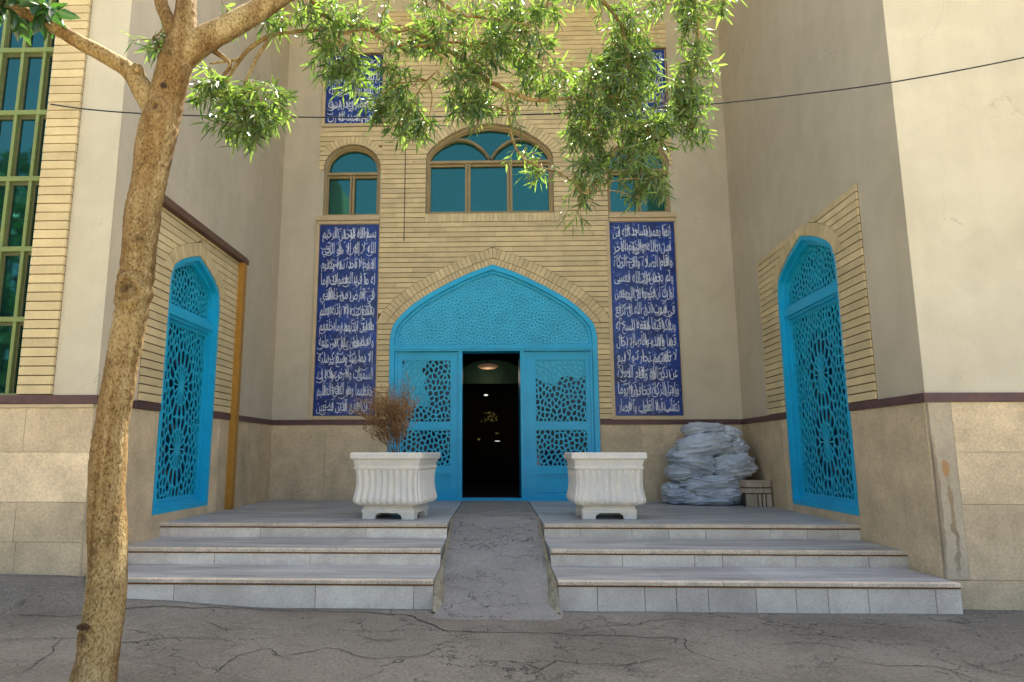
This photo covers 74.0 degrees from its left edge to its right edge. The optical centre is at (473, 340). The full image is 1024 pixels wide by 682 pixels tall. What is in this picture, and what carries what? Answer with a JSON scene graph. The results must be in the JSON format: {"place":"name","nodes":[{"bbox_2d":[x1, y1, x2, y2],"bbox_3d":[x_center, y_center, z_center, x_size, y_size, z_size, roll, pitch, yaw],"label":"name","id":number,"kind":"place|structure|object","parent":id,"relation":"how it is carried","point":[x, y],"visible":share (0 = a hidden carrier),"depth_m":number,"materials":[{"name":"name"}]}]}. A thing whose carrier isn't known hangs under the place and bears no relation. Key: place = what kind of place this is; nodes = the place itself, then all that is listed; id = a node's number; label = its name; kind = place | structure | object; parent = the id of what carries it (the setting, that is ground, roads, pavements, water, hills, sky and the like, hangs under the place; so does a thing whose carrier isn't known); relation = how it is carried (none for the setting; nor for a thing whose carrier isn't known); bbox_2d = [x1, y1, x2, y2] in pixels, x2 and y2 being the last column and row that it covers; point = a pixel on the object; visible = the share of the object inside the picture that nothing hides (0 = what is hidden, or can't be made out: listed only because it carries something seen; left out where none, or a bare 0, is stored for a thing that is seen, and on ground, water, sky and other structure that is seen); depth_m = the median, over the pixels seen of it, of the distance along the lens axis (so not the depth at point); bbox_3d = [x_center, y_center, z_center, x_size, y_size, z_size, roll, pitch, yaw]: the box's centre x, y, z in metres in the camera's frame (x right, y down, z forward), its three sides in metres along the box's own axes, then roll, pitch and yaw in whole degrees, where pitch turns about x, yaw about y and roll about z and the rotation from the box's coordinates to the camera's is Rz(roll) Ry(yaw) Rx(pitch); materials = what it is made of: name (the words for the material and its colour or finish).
{"place":"outdoors","nodes":[
{"label":"outdoors","id":0,"kind":"place"},
{"bbox_2d":[0,574,1023,681],"bbox_3d":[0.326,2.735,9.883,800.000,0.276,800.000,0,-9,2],"label":"ground","id":1,"kind":"structure","parent":0,"point":[161,640],"depth_m":4.24,"materials":[{"name":"grey concrete"}]},
{"bbox_2d":[86,500,462,608],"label":"stone steps","id":2,"kind":"structure","parent":1,"relation":"on","point":[304,554],"depth_m":5.97,"materials":[{"name":"stone"}]},
{"bbox_2d":[224,263,246,508],"bbox_3d":[-3.065,0.537,8.730,0.100,3.169,0.110,0,-9,2],"label":"post","id":3,"kind":"object","parent":2,"relation":"on","point":[234,412],"visible":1,"depth_m":8.68,"materials":[{"name":"brown wood"}]},
{"bbox_2d":[350,452,439,519],"bbox_3d":[-0.855,1.591,7.523,0.804,0.700,0.804,-2,-9,11],"label":"planter","id":4,"kind":"object","parent":2,"relation":"on","point":[402,484],"visible":1,"depth_m":7.20,"materials":[{"name":"stone"}]},
{"bbox_2d":[347,373,419,451],"bbox_3d":[-0.988,0.844,7.660,0.795,1.020,0.945,4,-10,-24],"label":"dry bush","id":5,"kind":"object","parent":4,"relation":"on","point":[394,411],"visible":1,"depth_m":7.56,"materials":[{"name":"brown plant"}]},
{"bbox_2d":[0,0,747,681],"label":"leafy tree","id":6,"kind":"object","parent":1,"relation":"on","point":[184,46],"visible":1,"depth_m":4.41,"materials":[{"name":"green plant"}]},
{"bbox_2d":[432,501,562,619],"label":"ramp","id":7,"kind":"structure","parent":1,"relation":"on","point":[495,563],"depth_m":5.93,"materials":[{"name":"grey concrete"}]},
{"bbox_2d":[0,0,1023,609],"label":"mosque building","id":8,"kind":"structure","parent":1,"relation":"on","point":[816,300],"depth_m":8.20,"materials":[{"name":"brick"}]},
{"bbox_2d":[0,0,58,394],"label":"window","id":9,"kind":"structure","parent":8,"relation":"in","point":[25,68],"depth_m":6.24,"materials":[{"name":"teal glass"}]},
{"bbox_2d":[152,256,219,514],"bbox_3d":[-3.226,0.425,7.542,0.177,2.830,1.290,0,-9,2],"label":"lattice door","id":10,"kind":"structure","parent":8,"relation":"in","point":[184,439],"depth_m":7.69,"materials":[{"name":"blue metal"}]},
{"bbox_2d":[323,146,379,214],"bbox_3d":[-1.937,-2.547,10.930,0.904,1.200,0.125,0,-9,2],"label":"window","id":11,"kind":"structure","parent":8,"relation":"in","point":[352,174],"depth_m":10.93,"materials":[{"name":"teal glass"}]},
{"bbox_2d":[477,354,498,368],"bbox_3d":[0.313,-0.167,15.022,0.480,1.595,0.480,0,-9,2],"label":"ceiling lamp","id":12,"kind":"object","parent":8,"relation":"hanging from","point":[487,365],"visible":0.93,"depth_m":14.76,"materials":[{"name":"beige"}]},
{"bbox_2d":[426,126,552,213],"bbox_3d":[0.255,-2.730,10.889,2.010,1.507,0.125,0,-9,2],"label":"window","id":13,"kind":"structure","parent":8,"relation":"in","point":[470,177],"depth_m":10.88,"materials":[{"name":"teal glass"}]},
{"bbox_2d":[388,265,600,500],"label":"entrance door","id":14,"kind":"structure","parent":8,"relation":"in","point":[492,309],"depth_m":10.30,"materials":[{"name":"blue metal"}]},
{"bbox_2d":[50,57,1023,117],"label":"overhead cable","id":15,"kind":"object","parent":8,"relation":"attached to","point":[626,110],"visible":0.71,"depth_m":5.84,"materials":[{"name":"black rubber"}]},
{"bbox_2d":[607,142,669,212],"bbox_3d":[2.590,-2.568,10.787,0.980,1.205,0.125,0,-9,2],"label":"window","id":16,"kind":"structure","parent":8,"relation":"in","point":[615,205],"depth_m":10.75,"materials":[{"name":"teal glass"}]},
{"bbox_2d":[778,236,859,515],"bbox_3d":[3.901,0.305,7.666,0.172,3.105,1.616,-1,-9,4],"label":"lattice door","id":17,"kind":"structure","parent":8,"relation":"in","point":[818,416],"depth_m":7.79,"materials":[{"name":"blue metal"}]},
{"bbox_2d":[528,501,962,613],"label":"stone steps","id":18,"kind":"structure","parent":1,"relation":"on","point":[658,556],"depth_m":5.82,"materials":[{"name":"stone"}]},
{"bbox_2d":[564,452,646,518],"bbox_3d":[1.452,1.593,7.539,0.804,0.700,0.804,0,-9,1],"label":"planter","id":19,"kind":"object","parent":18,"relation":"on","point":[605,482],"visible":1,"depth_m":7.20,"materials":[{"name":"stone"}]},
{"bbox_2d":[660,422,757,505],"bbox_3d":[3.256,1.686,9.443,1.251,1.127,0.883,0,-9,2],"label":"tarpaulin heap","id":20,"kind":"object","parent":18,"relation":"on","point":[711,463],"visible":0.99,"depth_m":9.17,"materials":[{"name":"grey plastic"}]},
{"bbox_2d":[738,480,771,506],"bbox_3d":[3.720,2.013,8.967,0.340,0.333,0.273,0,-9,2],"label":"wooden crate","id":21,"kind":"object","parent":18,"relation":"on","point":[755,493],"visible":1,"depth_m":8.85,"materials":[{"name":"beige wood"}]}
]}

